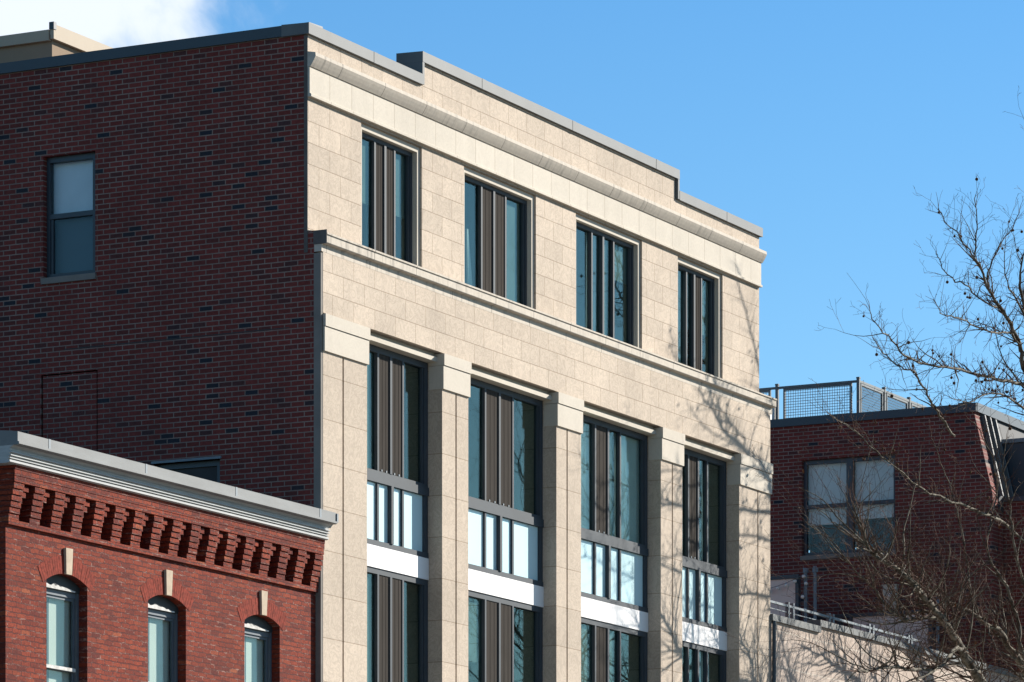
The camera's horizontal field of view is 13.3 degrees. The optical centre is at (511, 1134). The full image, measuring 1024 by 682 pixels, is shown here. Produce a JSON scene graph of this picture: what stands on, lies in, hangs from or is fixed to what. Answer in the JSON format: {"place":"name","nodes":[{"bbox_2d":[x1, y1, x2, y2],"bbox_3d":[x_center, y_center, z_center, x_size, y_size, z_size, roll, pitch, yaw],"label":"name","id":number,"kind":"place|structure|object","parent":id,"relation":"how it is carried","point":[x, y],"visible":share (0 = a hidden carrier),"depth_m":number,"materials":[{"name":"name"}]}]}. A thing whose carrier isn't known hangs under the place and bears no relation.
{"place":"outdoors","nodes":[
{"label":"outdoors","id":0,"kind":"place"},
{"bbox_2d":[0,21,776,681],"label":"apartment building","id":1,"kind":"structure","parent":0,"point":[470,359],"depth_m":64.97,"materials":[{"name":"stone"}]},
{"bbox_2d":[41,152,95,284],"bbox_3d":[-6.409,-13.374,63.933,0.940,1.868,0.295,0,0,27],"label":"window","id":2,"kind":"structure","parent":1,"relation":"in","point":[71,178],"depth_m":64.08,"materials":[{"name":"glass"}]},
{"bbox_2d":[151,456,221,482],"bbox_3d":[-4.641,-8.857,62.988,1.170,1.715,0.220,0,0,27],"label":"window","id":3,"kind":"structure","parent":1,"relation":"in","point":[208,470],"depth_m":62.95,"materials":[{"name":"metal"}]},
{"bbox_2d":[362,132,411,262],"bbox_3d":[-1.906,-13.704,64.275,0.108,1.758,1.676,0,0,27],"label":"window","id":4,"kind":"structure","parent":1,"relation":"in","point":[390,165],"depth_m":64.35,"materials":[{"name":"metal"}]},
{"bbox_2d":[367,344,427,487],"bbox_3d":[-1.819,-10.570,64.236,0.108,1.860,2.294,0,0,27],"label":"window","id":5,"kind":"structure","parent":1,"relation":"in","point":[385,369],"depth_m":64.22,"materials":[{"name":"metal"}]},
{"bbox_2d":[367,566,427,681],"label":"window","id":6,"kind":"structure","parent":1,"relation":"in","point":[385,589],"depth_m":64.19,"materials":[{"name":"metal"}]},
{"bbox_2d":[465,175,526,305],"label":"window","id":7,"kind":"structure","parent":1,"relation":"in","point":[501,216],"depth_m":67.53,"materials":[{"name":"metal"}]},
{"bbox_2d":[468,377,542,519],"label":"window","id":8,"kind":"structure","parent":1,"relation":"in","point":[496,403],"depth_m":67.38,"materials":[{"name":"metal"}]},
{"bbox_2d":[468,590,542,681],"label":"window","id":9,"kind":"structure","parent":1,"relation":"in","point":[490,618],"depth_m":67.24,"materials":[{"name":"metal"}]},
{"bbox_2d":[576,222,632,344],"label":"window","id":10,"kind":"structure","parent":1,"relation":"in","point":[615,256],"depth_m":71.02,"materials":[{"name":"metal"}]},
{"bbox_2d":[581,415,646,547],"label":"window","id":11,"kind":"structure","parent":1,"relation":"in","point":[630,447],"depth_m":71.10,"materials":[{"name":"metal"}]},
{"bbox_2d":[581,617,646,681],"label":"window","id":12,"kind":"structure","parent":1,"relation":"in","point":[605,637],"depth_m":70.62,"materials":[{"name":"metal"}]},
{"bbox_2d":[678,264,713,374],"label":"window","id":13,"kind":"structure","parent":1,"relation":"in","point":[697,288],"depth_m":73.95,"materials":[{"name":"metal"}]},
{"bbox_2d":[682,448,725,569],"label":"window","id":14,"kind":"structure","parent":1,"relation":"in","point":[691,458],"depth_m":74.10,"materials":[{"name":"metal"}]},
{"bbox_2d":[682,641,725,681],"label":"window","id":15,"kind":"structure","parent":1,"relation":"in","point":[696,657],"depth_m":74.04,"materials":[{"name":"metal"}]},
{"bbox_2d":[0,0,1023,552],"label":"sky","id":16,"kind":"structure","parent":0,"point":[814,124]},
{"bbox_2d":[808,609,933,648],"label":"privacy screen","id":17,"kind":"object","parent":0,"point":[851,618],"visible":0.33,"depth_m":85.94,"materials":[{"name":"metal"}]},
{"bbox_2d":[882,584,898,611],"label":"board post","id":18,"kind":"object","parent":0,"point":[886,588],"visible":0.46,"depth_m":86.42,"materials":[{"name":"grey"}]},
{"bbox_2d":[936,597,938,650],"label":"pole","id":19,"kind":"object","parent":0,"point":[937,601],"visible":0.35,"depth_m":85.34,"materials":[{"name":"metal"}]},
{"bbox_3d":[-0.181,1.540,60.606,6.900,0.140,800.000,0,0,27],"label":"pavement","id":20,"kind":"structure","parent":0,"visible":0},
{"bbox_2d":[0,430,337,681],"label":"brick row house","id":21,"kind":"structure","parent":20,"relation":"on","point":[115,569],"depth_m":57.80,"materials":[{"name":"brick"}]},
{"bbox_2d":[46,575,79,681],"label":"window","id":22,"kind":"structure","parent":21,"relation":"in","point":[62,594],"depth_m":56.49,"materials":[{"name":"glass"}]},
{"bbox_2d":[148,596,177,681],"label":"window","id":23,"kind":"structure","parent":21,"relation":"in","point":[161,611],"depth_m":58.67,"materials":[{"name":"glass"}]},
{"bbox_2d":[245,615,271,681],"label":"window","id":24,"kind":"structure","parent":21,"relation":"in","point":[257,630],"depth_m":60.91,"materials":[{"name":"glass"}]},
{"bbox_2d":[708,86,1023,681],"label":"plane tree","id":25,"kind":"object","parent":20,"relation":"on","point":[945,621],"visible":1,"depth_m":76.81,"materials":[{"name":"brown plant"}]},
{"bbox_2d":[770,402,1023,671],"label":"brick building","id":26,"kind":"structure","parent":20,"relation":"on","point":[789,435],"depth_m":87.03,"materials":[{"name":"brick"}]},
{"bbox_2d":[759,377,925,418],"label":"roof railing","id":27,"kind":"object","parent":26,"relation":"on","point":[866,403],"visible":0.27,"depth_m":88.51,"materials":[{"name":"metal"}]},
{"bbox_2d":[800,454,895,560],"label":"window","id":28,"kind":"structure","parent":26,"relation":"in","point":[860,465],"depth_m":87.67,"materials":[{"name":"glass"}]},
{"bbox_2d":[770,614,1023,681],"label":"terrace building","id":29,"kind":"structure","parent":20,"relation":"on","point":[815,658],"depth_m":78.23,"materials":[{"name":"paint"}]},
{"bbox_2d":[770,574,800,620],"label":"privacy screen","id":30,"kind":"object","parent":29,"relation":"on","point":[776,595],"visible":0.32,"depth_m":85.87,"materials":[{"name":"metal"}]},
{"bbox_2d":[803,568,807,621],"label":"pole","id":31,"kind":"object","parent":29,"relation":"on","point":[805,571],"visible":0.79,"depth_m":85.64,"materials":[{"name":"metal"}]},
{"bbox_2d":[770,575,807,620],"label":"string lights","id":32,"kind":"object","parent":31,"relation":"hanging from","point":[794,581],"visible":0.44,"depth_m":85.63,"materials":[{"name":"paint"}]},
{"bbox_2d":[812,566,817,619],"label":"pole","id":33,"kind":"object","parent":29,"relation":"on","point":[814,571],"visible":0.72,"depth_m":85.55,"materials":[{"name":"metal"}]},
{"bbox_2d":[770,600,917,643],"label":"guard rail","id":34,"kind":"object","parent":29,"relation":"on","point":[791,608],"visible":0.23,"depth_m":78.95,"materials":[{"name":"metal"}]}
]}

